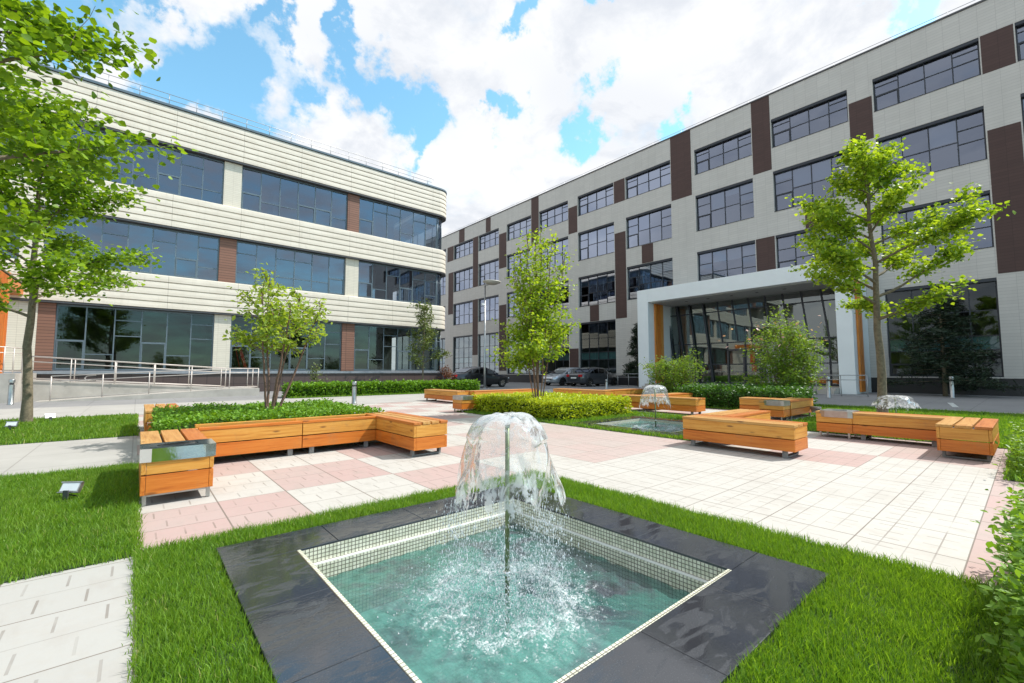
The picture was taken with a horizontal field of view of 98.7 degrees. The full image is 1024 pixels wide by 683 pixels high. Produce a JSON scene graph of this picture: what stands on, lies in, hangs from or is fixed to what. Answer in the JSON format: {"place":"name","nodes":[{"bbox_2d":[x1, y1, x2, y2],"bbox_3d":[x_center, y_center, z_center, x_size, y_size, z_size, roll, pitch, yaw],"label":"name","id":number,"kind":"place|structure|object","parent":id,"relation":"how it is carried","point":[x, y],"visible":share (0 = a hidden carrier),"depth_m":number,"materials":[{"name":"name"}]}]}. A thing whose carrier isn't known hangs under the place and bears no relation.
{"place":"outdoors","nodes":[
{"label":"outdoors","id":0,"kind":"place"},
{"bbox_2d":[0,557,136,682],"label":"path","id":1,"kind":"structure","parent":0,"point":[69,626],"depth_m":1.92,"materials":[{"name":"concrete"}]},
{"bbox_2d":[0,461,148,584],"bbox_3d":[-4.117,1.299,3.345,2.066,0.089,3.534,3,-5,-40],"label":"side lawn grass","id":2,"kind":"structure","parent":0,"point":[42,486],"depth_m":3.22,"materials":[{"name":"plant"}]},
{"bbox_2d":[56,481,83,501],"bbox_3d":[-3.829,1.295,3.807,0.179,0.154,0.117,0,-4,-5],"label":"garden floodlight","id":3,"kind":"object","parent":2,"relation":"on","point":[67,488],"visible":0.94,"depth_m":3.81,"materials":[{"name":"metal"}]},
{"bbox_2d":[0,40,446,391],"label":"pavilion building","id":4,"kind":"structure","parent":0,"point":[355,245],"depth_m":26.70,"materials":[{"name":"beige"}]},
{"bbox_2d":[43,210,219,280],"bbox_3d":[-18.326,-4.561,21.681,6.492,2.402,0.072,3,-5,-40],"label":"window","id":5,"kind":"structure","parent":4,"relation":"in","point":[175,264],"depth_m":22.34,"materials":[{"name":"metal"}]},
{"bbox_2d":[52,304,213,369],"bbox_3d":[-18.155,-0.076,21.522,5.882,2.972,0.072,3,-5,-40],"label":"window","id":6,"kind":"structure","parent":4,"relation":"in","point":[56,340],"depth_m":21.08,"materials":[{"name":"glass"}]},
{"bbox_2d":[54,121,224,204],"bbox_3d":[-18.303,-8.780,21.988,6.552,2.462,0.072,3,-5,-40],"label":"window","id":7,"kind":"structure","parent":4,"relation":"in","point":[157,179],"depth_m":22.81,"materials":[{"name":"metal"}]},
{"bbox_2d":[229,316,341,370],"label":"window","id":8,"kind":"structure","parent":4,"relation":"in","point":[325,323],"depth_m":25.81,"materials":[{"name":"metal"}]},
{"bbox_2d":[235,241,344,294],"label":"window","id":9,"kind":"structure","parent":4,"relation":"in","point":[276,248],"depth_m":26.20,"materials":[{"name":"metal"}]},
{"bbox_2d":[241,167,347,229],"bbox_3d":[-12.921,-8.468,26.554,5.902,2.462,0.072,3,-5,-40],"label":"window","id":10,"kind":"structure","parent":4,"relation":"in","point":[314,214],"depth_m":26.51,"materials":[{"name":"metal"}]},
{"bbox_2d":[354,325,435,370],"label":"window","id":11,"kind":"structure","parent":4,"relation":"in","point":[383,327],"depth_m":29.60,"materials":[{"name":"metal"}]},
{"bbox_2d":[358,261,436,304],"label":"window","id":12,"kind":"structure","parent":4,"relation":"in","point":[386,266],"depth_m":30.57,"materials":[{"name":"metal"}]},
{"bbox_2d":[359,197,436,248],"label":"window","id":13,"kind":"structure","parent":4,"relation":"in","point":[425,223],"depth_m":30.81,"materials":[{"name":"metal"}]},
{"bbox_2d":[395,331,440,370],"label":"corner window","id":14,"kind":"structure","parent":4,"relation":"in","point":[439,331],"depth_m":34.05,"materials":[{"name":"glass"}]},
{"bbox_2d":[397,275,440,305],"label":"corner window","id":15,"kind":"structure","parent":4,"relation":"in","point":[430,287],"depth_m":35.12,"materials":[{"name":"glass"}]},
{"bbox_2d":[401,217,441,249],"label":"corner window","id":16,"kind":"structure","parent":4,"relation":"in","point":[419,238],"depth_m":34.92,"materials":[{"name":"glass"}]},
{"bbox_2d":[0,0,979,369],"label":"sky","id":17,"kind":"structure","parent":0,"point":[501,104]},
{"bbox_2d":[0,382,1023,582],"bbox_3d":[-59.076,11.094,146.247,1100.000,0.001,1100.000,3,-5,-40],"label":"ground","id":18,"kind":"structure","parent":0,"point":[1009,404],"depth_m":17.03,"materials":[{"name":"concrete"}]},
{"bbox_2d":[6,379,15,404],"bbox_3d":[-16.883,1.696,14.835,0.170,0.854,0.167,3,-5,-40],"label":"bollard","id":19,"kind":"object","parent":18,"relation":"on","point":[11,392],"visible":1,"depth_m":14.79,"materials":[{"name":"metal"}]},
{"bbox_2d":[0,50,164,421],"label":"linden tree","id":20,"kind":"object","parent":18,"relation":"on","point":[72,192],"visible":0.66,"depth_m":9.54,"materials":[{"name":"green plant"}]},
{"bbox_2d":[0,0,197,247],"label":"linden tree","id":21,"kind":"object","parent":18,"relation":"on","point":[29,31],"visible":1,"depth_m":5.82,"materials":[{"name":"green plant"}]},
{"bbox_2d":[0,346,259,403],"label":"access ramp","id":22,"kind":"structure","parent":18,"relation":"on","point":[53,390],"depth_m":18.02,"materials":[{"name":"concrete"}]},
{"bbox_2d":[0,271,23,372],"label":"timber portal","id":23,"kind":"object","parent":22,"relation":"on","point":[4,315],"visible":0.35,"depth_m":16.37,"materials":[{"name":"brown wood"}]},
{"bbox_2d":[0,388,601,475],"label":"walkway","id":24,"kind":"structure","parent":18,"relation":"on","point":[35,457],"depth_m":6.54,"materials":[{"name":"concrete"}]},
{"bbox_2d":[404,299,452,380],"bbox_3d":[-5.345,0.169,28.727,3.128,5.918,2.921,1,-4,-19],"label":"tree","id":25,"kind":"object","parent":18,"relation":"on","point":[428,338],"visible":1,"depth_m":28.70,"materials":[{"name":"green plant"}]},
{"bbox_2d":[444,367,508,386],"bbox_3d":[-2.414,2.535,31.451,4.827,1.460,2.068,3,-5,-40],"label":"parked car","id":26,"kind":"object","parent":18,"relation":"on","point":[474,373],"visible":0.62,"depth_m":30.68,"materials":[{"name":"black"}]},
{"bbox_2d":[481,280,500,387],"bbox_3d":[-1.384,-0.507,29.905,1.364,7.320,1.116,3,-5,-40],"label":"street lamp","id":27,"kind":"object","parent":18,"relation":"on","point":[492,282],"visible":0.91,"depth_m":29.82,"materials":[{"name":"metal"}]},
{"bbox_2d":[543,367,584,385],"bbox_3d":[4.330,2.836,35.863,4.127,1.460,2.068,3,-5,-40],"label":"parked car","id":28,"kind":"object","parent":18,"relation":"on","point":[557,375],"visible":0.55,"depth_m":34.77,"materials":[{"name":"silver metal"}]},
{"bbox_2d":[566,367,618,386],"bbox_3d":[6.306,2.709,34.003,4.627,1.460,2.068,3,-5,-40],"label":"parked car","id":29,"kind":"object","parent":18,"relation":"on","point":[588,376],"visible":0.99,"depth_m":32.95,"materials":[{"name":"grey"}]},
{"bbox_2d":[622,323,638,385],"bbox_3d":[9.444,0.930,32.648,2.658,4.830,2.357,-1,-4,20],"label":"conifer tree","id":30,"kind":"object","parent":18,"relation":"on","point":[632,368],"visible":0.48,"depth_m":32.71,"materials":[{"name":"green plant"}]},
{"bbox_2d":[638,345,707,392],"bbox_3d":[6.218,1.269,16.928,2.424,2.131,2.699,3,-5,-40],"label":"round shrub","id":31,"kind":"object","parent":18,"relation":"on","point":[671,372],"visible":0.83,"depth_m":16.67,"materials":[{"name":"green plant"}]},
{"bbox_2d":[642,383,839,393],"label":"entrance steps","id":32,"kind":"structure","parent":18,"relation":"on","point":[835,389],"depth_m":22.37,"materials":[{"name":"concrete"}]},
{"bbox_2d":[637,261,871,393],"bbox_3d":[14.185,-0.437,27.546,3.180,6.860,12.450,3,-5,-40],"label":"entrance portal","id":33,"kind":"object","parent":18,"relation":"on","point":[654,309],"visible":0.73,"depth_m":26.29,"materials":[{"name":"paint"}]},
{"bbox_2d":[815,375,868,396],"bbox_3d":[14.757,2.037,20.530,0.042,0.968,2.933,3,-5,-40],"label":"railing","id":34,"kind":"object","parent":18,"relation":"on","point":[840,379],"visible":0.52,"depth_m":20.15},
{"bbox_2d":[785,133,1015,412],"bbox_3d":[8.876,-1.496,10.730,4.028,6.781,4.168,-2,-4,22],"label":"linden tree","id":35,"kind":"object","parent":18,"relation":"on","point":[836,258],"visible":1,"depth_m":10.23,"materials":[{"name":"green plant"}]},
{"bbox_2d":[887,286,1023,395],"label":"conifer tree","id":36,"kind":"object","parent":18,"relation":"on","point":[941,332],"visible":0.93,"depth_m":19.80,"materials":[{"name":"green plant"}]},
{"bbox_2d":[1,406,1023,481],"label":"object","id":37,"kind":"structure","parent":0,"point":[473,413],"depth_m":7.52,"materials":[{"name":"plant"}]},
{"bbox_2d":[0,403,1023,481],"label":"lawn grass","id":38,"kind":"structure","parent":37,"relation":"on","point":[76,427],"depth_m":8.92,"materials":[{"name":"plant"}]},
{"bbox_2d":[573,416,684,436],"bbox_3d":[2.946,1.973,9.112,2.480,0.522,2.560,3,-5,-40],"label":"fountain basin","id":39,"kind":"object","parent":37,"relation":"on","point":[631,422],"visible":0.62,"depth_m":9.53,"materials":[{"name":"stone"}]},
{"bbox_2d":[639,385,682,427],"bbox_3d":[2.878,1.464,9.152,1.494,1.124,1.555,3,-5,-40],"label":"water jet","id":40,"kind":"object","parent":39,"relation":"in","point":[654,399],"visible":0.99,"depth_m":9.02,"materials":[{"name":"liquid"}]},
{"bbox_2d":[670,381,818,408],"bbox_3d":[7.177,1.687,13.832,2.538,0.868,3.764,3,-5,-40],"label":"clipped hedge","id":41,"kind":"object","parent":37,"relation":"on","point":[720,395],"visible":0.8,"depth_m":13.16,"materials":[{"name":"green plant"}]},
{"bbox_2d":[723,304,831,389],"bbox_3d":[8.534,0.455,14.368,3.220,3.403,3.655,-2,-5,30],"label":"lilac shrub","id":42,"kind":"object","parent":37,"relation":"on","point":[779,370],"visible":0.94,"depth_m":14.10,"materials":[{"name":"green plant"}]},
{"bbox_2d":[991,412,1023,474],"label":"white flowering shrub","id":43,"kind":"object","parent":37,"relation":"on","point":[1019,440],"visible":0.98,"depth_m":4.82,"materials":[{"name":"green plant"}]},
{"bbox_2d":[137,476,1021,682],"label":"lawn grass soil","id":44,"kind":"structure","parent":0,"point":[251,643],"depth_m":1.82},
{"bbox_2d":[216,484,829,682],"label":"fountain basin","id":45,"kind":"object","parent":44,"relation":"on","point":[694,608],"visible":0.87,"depth_m":2.34,"materials":[{"name":"stone"}]},
{"bbox_2d":[371,412,623,675],"bbox_3d":[0.021,1.068,2.569,1.736,1.299,1.659,3,-5,-40],"label":"water jet","id":46,"kind":"object","parent":45,"relation":"in","point":[469,476],"visible":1,"depth_m":2.45,"materials":[{"name":"liquid"}]},
{"bbox_2d":[121,467,1023,682],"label":"lawn grass","id":47,"kind":"structure","parent":44,"relation":"on","point":[773,542],"depth_m":2.00,"materials":[{"name":"plant"}]},
{"bbox_2d":[137,400,1023,588],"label":"paving","id":48,"kind":"structure","parent":0,"point":[926,502],"depth_m":4.47,"materials":[{"name":"stone"}]},
{"bbox_2d":[143,403,178,431],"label":"slatted bench","id":49,"kind":"object","parent":48,"relation":"on","point":[148,408],"visible":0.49,"depth_m":7.68,"materials":[{"name":"brown wood"}]},
{"bbox_2d":[139,428,215,505],"bbox_3d":[-3.377,1.177,4.380,0.524,0.469,1.618,3,-5,-40],"label":"slatted bench","id":50,"kind":"object","parent":48,"relation":"on","point":[174,451],"visible":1,"depth_m":3.81,"materials":[{"name":"brown wood"}]},
{"bbox_2d":[195,418,302,456],"bbox_3d":[-3.402,1.278,5.710,1.148,0.449,0.472,3,-5,-40],"label":"planter bench","id":51,"kind":"object","parent":48,"relation":"on","point":[247,437],"visible":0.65,"depth_m":5.58,"materials":[{"name":"brown wood"}]},
{"bbox_2d":[148,398,384,456],"bbox_3d":[-4.041,1.310,7.241,3.013,0.643,2.887,3,-5,-40],"label":"planted bed","id":52,"kind":"object","parent":48,"relation":"on","point":[175,417],"visible":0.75,"depth_m":6.64,"materials":[{"name":"green plant"}]},
{"bbox_2d":[222,262,332,415],"bbox_3d":[-3.925,0.006,7.384,1.569,2.550,1.559,-2,-4,22],"label":"lilac tree","id":53,"kind":"object","parent":52,"relation":"on","point":[270,318],"visible":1,"depth_m":7.19,"materials":[{"name":"green plant"}]},
{"bbox_2d":[295,414,375,452],"bbox_3d":[-2.571,1.326,6.415,1.028,0.449,0.472,3,-5,-40],"label":"planter bench","id":54,"kind":"object","parent":48,"relation":"on","point":[356,429],"visible":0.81,"depth_m":6.25,"materials":[{"name":"brown wood"}]},
{"bbox_2d":[362,411,447,456],"bbox_3d":[-1.642,1.332,6.502,0.510,0.449,1.762,3,-5,-40],"label":"slatted bench","id":55,"kind":"object","parent":48,"relation":"on","point":[412,433],"visible":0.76,"depth_m":5.96,"materials":[{"name":"brown wood"}]},
{"bbox_2d":[424,389,468,400],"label":"slatted bench","id":56,"kind":"object","parent":48,"relation":"on","point":[441,394],"visible":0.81,"depth_m":16.01,"materials":[{"name":"brown wood"}]},
{"bbox_2d":[453,395,493,412],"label":"slatted bench","id":57,"kind":"object","parent":48,"relation":"on","point":[460,402],"visible":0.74,"depth_m":12.04,"materials":[{"name":"brown wood"}]},
{"bbox_2d":[469,389,536,394],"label":"slatted bench","id":58,"kind":"object","parent":48,"relation":"on","point":[504,391],"visible":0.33,"depth_m":16.11,"materials":[{"name":"brown wood"}]},
{"bbox_2d":[468,390,633,420],"bbox_3d":[0.947,1.662,11.844,2.880,0.613,3.706,3,-5,-40],"label":"clipped hedge","id":59,"kind":"object","parent":48,"relation":"on","point":[558,406],"visible":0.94,"depth_m":10.79,"materials":[{"name":"green plant"}]},
{"bbox_2d":[486,225,580,398],"bbox_3d":[0.576,-0.778,11.341,2.332,4.842,2.622,3,-5,-40],"label":"multi stem tree","id":60,"kind":"object","parent":59,"relation":"on","point":[530,347],"visible":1,"depth_m":11.09,"materials":[{"name":"green plant"}]},
{"bbox_2d":[553,388,613,396],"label":"slatted bench","id":61,"kind":"object","parent":48,"relation":"on","point":[586,391],"visible":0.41,"depth_m":16.55,"materials":[{"name":"brown wood"}]},
{"bbox_2d":[607,388,642,395],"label":"slatted bench","id":62,"kind":"object","parent":48,"relation":"on","point":[634,391],"visible":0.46,"depth_m":16.73,"materials":[{"name":"brown wood"}]},
{"bbox_2d":[617,394,705,414],"bbox_3d":[4.040,1.726,12.140,0.510,0.429,2.412,3,-5,-40],"label":"slatted bench","id":63,"kind":"object","parent":48,"relation":"on","point":[692,405],"visible":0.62,"depth_m":11.57,"materials":[{"name":"brown wood"}]},
{"bbox_2d":[703,409,770,419],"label":"slatted bench","id":64,"kind":"object","parent":48,"relation":"on","point":[755,414],"visible":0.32,"depth_m":7.34,"materials":[{"name":"brown wood"}]},
{"bbox_2d":[682,414,807,457],"bbox_3d":[3.283,1.328,6.299,0.510,0.429,1.512,3,-5,-40],"label":"slatted bench","id":65,"kind":"object","parent":48,"relation":"on","point":[785,437],"visible":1,"depth_m":6.02,"materials":[{"name":"brown wood"}]},
{"bbox_2d":[739,397,781,409],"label":"slatted bench","id":66,"kind":"object","parent":48,"relation":"on","point":[749,403],"visible":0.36,"depth_m":11.37,"materials":[{"name":"brown wood"}]},
{"bbox_2d":[759,400,789,419],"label":"slatted bench","id":67,"kind":"object","parent":48,"relation":"on","point":[778,408],"visible":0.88,"depth_m":9.97,"materials":[{"name":"brown wood"}]},
{"bbox_2d":[771,398,812,418],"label":"slatted bench","id":68,"kind":"object","parent":48,"relation":"on","point":[799,406],"visible":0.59,"depth_m":10.64,"materials":[{"name":"brown wood"}]},
{"bbox_2d":[815,409,858,438],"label":"slatted bench","id":69,"kind":"object","parent":48,"relation":"on","point":[834,420],"visible":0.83,"depth_m":7.43,"materials":[{"name":"brown wood"}]},
{"bbox_2d":[871,395,922,412],"bbox_3d":[8.888,1.651,10.141,1.885,0.825,1.616,3,-5,-40],"label":"water jet","id":70,"kind":"object","parent":48,"relation":"on","point":[876,402],"visible":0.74,"depth_m":9.99,"materials":[{"name":"liquid"}]},
{"bbox_2d":[852,411,948,446],"bbox_3d":[6.155,1.375,6.994,0.510,0.429,1.112,3,-5,-40],"label":"slatted bench","id":71,"kind":"object","parent":48,"relation":"on","point":[901,425],"visible":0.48,"depth_m":6.85,"materials":[{"name":"brown wood"}]},
{"bbox_2d":[935,416,999,461],"bbox_3d":[6.269,1.310,6.029,1.512,0.429,0.510,3,-5,-40],"label":"slatted bench","id":72,"kind":"object","parent":48,"relation":"on","point":[958,430],"visible":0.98,"depth_m":5.59,"materials":[{"name":"brown wood"}]},
{"bbox_2d":[962,474,1023,682],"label":"shrub","id":73,"kind":"object","parent":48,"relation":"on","point":[1013,554],"visible":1,"depth_m":1.53,"materials":[{"name":"green plant"}]},
{"bbox_2d":[411,0,1023,396],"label":"office building","id":74,"kind":"structure","parent":0,"point":[707,200],"depth_m":28.30,"materials":[{"name":"concrete"}]},
{"bbox_2d":[453,335,471,371],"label":"window","id":75,"kind":"structure","parent":74,"relation":"in","point":[468,360],"depth_m":54.28,"materials":[{"name":"clear glass"}]},
{"bbox_2d":[453,300,472,324],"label":"window","id":76,"kind":"structure","parent":74,"relation":"in","point":[463,310],"depth_m":54.34,"materials":[{"name":"clear glass"}]},
{"bbox_2d":[454,238,472,258],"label":"window","id":77,"kind":"structure","parent":74,"relation":"in","point":[465,248],"depth_m":54.78,"materials":[{"name":"clear glass"}]},
{"bbox_2d":[454,266,472,291],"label":"window","id":78,"kind":"structure","parent":74,"relation":"in","point":[464,277],"depth_m":54.54,"materials":[{"name":"clear glass"}]},
{"bbox_2d":[478,295,498,321],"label":"window","id":79,"kind":"structure","parent":74,"relation":"in","point":[492,302],"depth_m":50.21,"materials":[{"name":"clear glass"}]},
{"bbox_2d":[478,332,498,373],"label":"window","id":80,"kind":"structure","parent":74,"relation":"in","point":[481,359],"depth_m":50.05,"materials":[{"name":"clear glass"}]},
{"bbox_2d":[479,228,498,250],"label":"window","id":81,"kind":"structure","parent":74,"relation":"in","point":[489,239],"depth_m":50.89,"materials":[{"name":"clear glass"}]},
{"bbox_2d":[479,258,498,285],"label":"window","id":82,"kind":"structure","parent":74,"relation":"in","point":[489,270],"depth_m":50.60,"materials":[{"name":"clear glass"}]},
{"bbox_2d":[507,215,530,240],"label":"window","id":83,"kind":"structure","parent":74,"relation":"in","point":[524,224],"depth_m":46.91,"materials":[{"name":"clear glass"}]},
{"bbox_2d":[507,248,530,278],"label":"window","id":84,"kind":"structure","parent":74,"relation":"in","point":[510,261],"depth_m":47.21,"materials":[{"name":"clear glass"}]},
{"bbox_2d":[539,201,567,228],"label":"window","id":85,"kind":"structure","parent":74,"relation":"in","point":[556,214],"depth_m":42.94,"materials":[{"name":"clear glass"}]},
{"bbox_2d":[541,236,567,268],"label":"window","id":86,"kind":"structure","parent":74,"relation":"in","point":[563,241],"depth_m":42.35,"materials":[{"name":"clear glass"}]},
{"bbox_2d":[541,280,568,309],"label":"window","id":87,"kind":"structure","parent":74,"relation":"in","point":[564,303],"depth_m":41.52,"materials":[{"name":"black glass"}]},
{"bbox_2d":[541,325,568,373],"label":"window","id":88,"kind":"structure","parent":74,"relation":"in","point":[565,358],"depth_m":41.61,"materials":[{"name":"black metal"}]},
{"bbox_2d":[578,183,613,215],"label":"window","id":89,"kind":"structure","parent":74,"relation":"in","point":[601,197],"depth_m":39.02,"materials":[{"name":"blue glass"}]},
{"bbox_2d":[578,222,613,260],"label":"window","id":90,"kind":"structure","parent":74,"relation":"in","point":[598,241],"depth_m":38.81,"materials":[{"name":"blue glass"}]},
{"bbox_2d":[579,270,614,306],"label":"window","id":91,"kind":"structure","parent":74,"relation":"in","point":[595,289],"depth_m":38.48,"materials":[{"name":"black glass"}]},
{"bbox_2d":[580,319,615,374],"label":"window","id":92,"kind":"structure","parent":74,"relation":"in","point":[607,355],"depth_m":38.18,"materials":[{"name":"black metal"}]},
{"bbox_2d":[625,160,670,199],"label":"window","id":93,"kind":"structure","parent":74,"relation":"in","point":[657,176],"depth_m":35.03,"materials":[{"name":"grey glass"}]},
{"bbox_2d":[626,204,671,248],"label":"window","id":94,"kind":"structure","parent":74,"relation":"in","point":[654,225],"depth_m":34.78,"materials":[{"name":"grey glass"}]},
{"bbox_2d":[627,258,672,299],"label":"window","id":95,"kind":"structure","parent":74,"relation":"in","point":[656,274],"depth_m":34.59,"materials":[{"name":"grey glass"}]},
{"bbox_2d":[694,128,751,174],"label":"window","id":96,"kind":"structure","parent":74,"relation":"in","point":[735,147],"depth_m":30.54,"materials":[{"name":"grey glass"}]},
{"bbox_2d":[696,178,753,231],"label":"window","id":97,"kind":"structure","parent":74,"relation":"in","point":[735,202],"depth_m":30.29,"materials":[{"name":"grey glass"}]},
{"bbox_2d":[697,240,755,280],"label":"window","id":98,"kind":"structure","parent":74,"relation":"in","point":[736,259],"depth_m":30.03,"materials":[{"name":"grey glass"}]},
{"bbox_2d":[727,348,761,382],"bbox_3d":[15.036,1.587,28.495,0.060,2.250,2.100,3,-5,-40],"label":"entrance door","id":99,"kind":"structure","parent":74,"relation":"in","point":[728,350],"depth_m":28.52,"materials":[{"name":"metal"}]},
{"bbox_2d":[771,90,847,147],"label":"window","id":100,"kind":"structure","parent":74,"relation":"in","point":[831,111],"depth_m":26.61,"materials":[{"name":"grey glass"}]},
{"bbox_2d":[773,149,851,211],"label":"window","id":101,"kind":"structure","parent":74,"relation":"in","point":[808,177],"depth_m":26.69,"materials":[{"name":"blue glass"}]},
{"bbox_2d":[776,226,855,267],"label":"window","id":102,"kind":"structure","parent":74,"relation":"in","point":[787,255],"depth_m":27.05,"materials":[{"name":"grey glass"}]},
{"bbox_2d":[872,38,980,111],"bbox_3d":[21.260,-13.624,22.752,0.260,1.872,4.022,3,-5,-40],"label":"window","id":103,"kind":"structure","parent":74,"relation":"in","point":[959,63],"depth_m":22.66,"materials":[{"name":"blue glass"}]},
{"bbox_2d":[876,106,987,182],"bbox_3d":[21.260,-9.838,22.494,0.260,2.622,4.022,3,-5,-40],"label":"window","id":104,"kind":"structure","parent":74,"relation":"in","point":[959,139],"depth_m":22.09,"materials":[{"name":"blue glass"}]},
{"bbox_2d":[881,190,993,258],"bbox_3d":[21.260,-5.667,22.209,0.260,2.722,4.022,3,-5,-40],"label":"window","id":105,"kind":"structure","parent":74,"relation":"in","point":[986,229],"depth_m":21.84,"materials":[{"name":"grey glass"}]},
{"bbox_2d":[885,278,1003,376],"bbox_3d":[21.311,-0.561,21.905,0.305,4.612,4.022,3,-5,-40],"label":"window","id":106,"kind":"structure","parent":74,"relation":"in","point":[995,340],"depth_m":21.23,"materials":[{"name":"black glass"}]},
{"bbox_2d":[1015,20,1023,60],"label":"window","id":107,"kind":"structure","parent":74,"relation":"in","point":[1019,26],"depth_m":20.30,"materials":[{"name":"grey glass"}]},
{"label":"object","id":108,"kind":"structure","parent":0,"visible":0},
{"bbox_2d":[281,390,469,398],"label":"lawn","id":109,"kind":"structure","parent":108,"relation":"on","point":[363,394],"depth_m":20.07,"materials":[{"name":"plant"}]},
{"bbox_2d":[281,379,479,397],"bbox_3d":[-6.000,2.301,22.206,10.246,0.849,1.700,3,-5,-40],"label":"clipped hedge","id":110,"kind":"object","parent":108,"relation":"on","point":[301,388],"visible":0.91,"depth_m":21.09,"materials":[{"name":"green plant"}]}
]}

